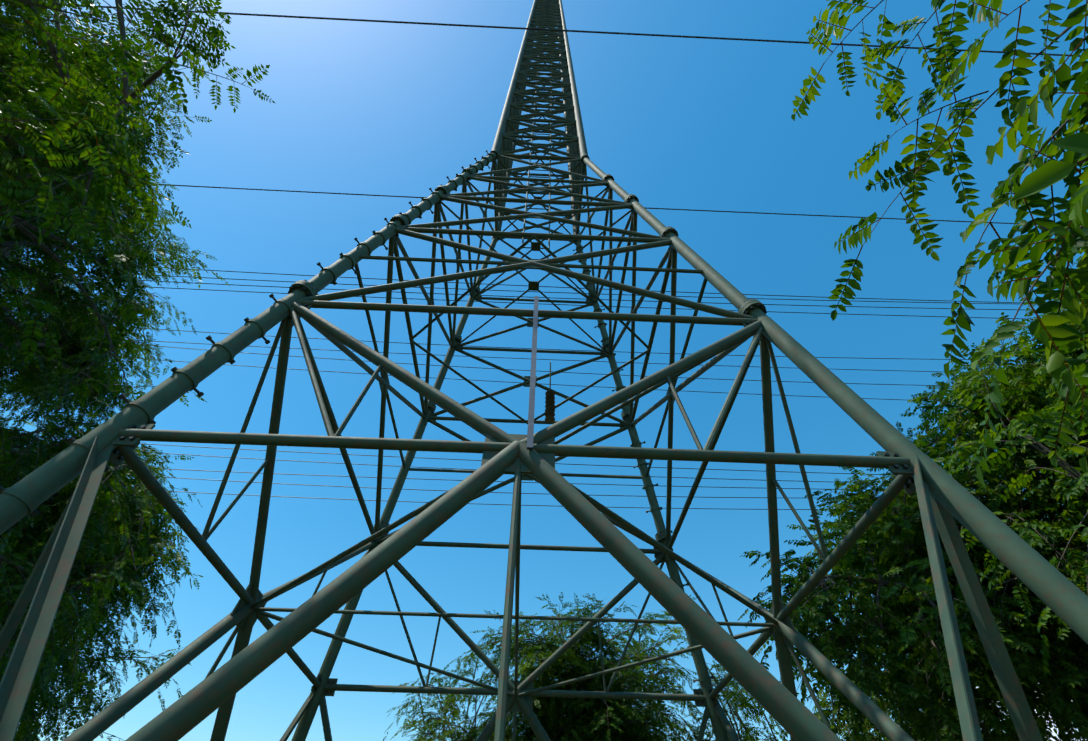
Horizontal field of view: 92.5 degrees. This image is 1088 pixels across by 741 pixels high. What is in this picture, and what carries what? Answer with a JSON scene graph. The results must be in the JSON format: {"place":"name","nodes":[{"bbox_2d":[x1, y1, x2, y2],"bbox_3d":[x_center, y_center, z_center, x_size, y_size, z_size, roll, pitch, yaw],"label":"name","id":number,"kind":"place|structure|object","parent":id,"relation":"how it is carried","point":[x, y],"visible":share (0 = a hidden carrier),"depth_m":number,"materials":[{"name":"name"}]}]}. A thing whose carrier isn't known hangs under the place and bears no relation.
{"place":"outdoors","nodes":[
{"label":"outdoors","id":0,"kind":"place"},
{"bbox_2d":[0,150,1087,740],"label":"tower legs","id":1,"kind":"object","parent":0,"point":[1054,590],"visible":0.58,"depth_m":2.98,"materials":[{"name":"grey metal"}]},
{"bbox_2d":[0,150,913,713],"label":"bolts","id":2,"kind":"object","parent":1,"relation":"attached to","point":[132,438],"visible":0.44,"depth_m":3.79,"materials":[{"name":"grey metal"}]},
{"bbox_2d":[0,0,1087,740],"label":"sky","id":3,"kind":"structure","parent":0,"point":[361,107],"materials":[{"name":"blue"}]},
{"label":"ground","id":4,"kind":"structure","parent":0,"visible":0},
{"bbox_2d":[0,0,1087,740],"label":"tree","id":5,"kind":"object","parent":4,"relation":"on","point":[152,78],"visible":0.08,"depth_m":5.22,"materials":[{"name":"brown plant"}]},
{"bbox_2d":[0,0,247,740],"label":"twigs","id":6,"kind":"object","parent":5,"relation":"attached to","point":[88,172],"visible":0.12,"depth_m":5.84,"materials":[{"name":"plant"}]},
{"bbox_2d":[0,0,275,740],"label":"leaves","id":7,"kind":"object","parent":5,"relation":"attached to","point":[93,68],"visible":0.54,"depth_m":5.68,"materials":[{"name":"green plant"}]},
{"bbox_2d":[0,0,1087,489],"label":"leaves","id":8,"kind":"object","parent":5,"relation":"attached to","point":[1056,332],"visible":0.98,"depth_m":1.43,"materials":[{"name":"green plant"}]},
{"bbox_2d":[0,0,1087,390],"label":"twigs","id":9,"kind":"object","parent":5,"relation":"attached to","point":[824,62],"visible":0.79,"depth_m":1.77,"materials":[{"name":"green plant"}]},
{"bbox_2d":[389,599,779,740],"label":"twigs","id":10,"kind":"object","parent":5,"relation":"attached to","point":[585,690],"visible":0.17,"depth_m":7.76,"materials":[{"name":"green plant"}]},
{"bbox_2d":[383,592,787,740],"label":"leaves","id":11,"kind":"object","parent":5,"relation":"attached to","point":[579,731],"visible":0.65,"depth_m":7.69,"materials":[{"name":"green plant"}]},
{"bbox_2d":[737,247,1087,740],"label":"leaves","id":12,"kind":"object","parent":5,"relation":"attached to","point":[1069,492],"visible":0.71,"depth_m":4.56,"materials":[{"name":"green plant"}]},
{"bbox_2d":[763,261,1087,740],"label":"twigs","id":13,"kind":"object","parent":5,"relation":"attached to","point":[937,630],"visible":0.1,"depth_m":4.63,"materials":[{"name":"plant"}]},
{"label":"footings","id":14,"kind":"object","parent":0,"visible":0},
{"bbox_2d":[0,0,1042,740],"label":"lattice bracing","id":15,"kind":"object","parent":14,"relation":"on","point":[746,670],"visible":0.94,"depth_m":3.47,"materials":[{"name":"grey metal"}]},
{"bbox_2d":[527,296,538,449],"bbox_3d":[-0.060,-0.081,3.068,0.030,1.562,0.268,2,-47,-1],"label":"metal rod","id":16,"kind":"object","parent":15,"relation":"attached to","point":[530,433],"visible":0.86,"depth_m":2.85,"materials":[{"name":"grey metal"}]},
{"bbox_2d":[9,2,1080,509],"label":"wires","id":17,"kind":"object","parent":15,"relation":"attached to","point":[549,286],"visible":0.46,"depth_m":17.26,"materials":[{"name":"black metal"}]},
{"bbox_2d":[545,390,554,422],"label":"tower insulators","id":18,"kind":"object","parent":15,"relation":"hanging from","point":[550,406],"visible":1,"depth_m":3.16,"materials":[{"name":"brown ceramic"}]}
]}

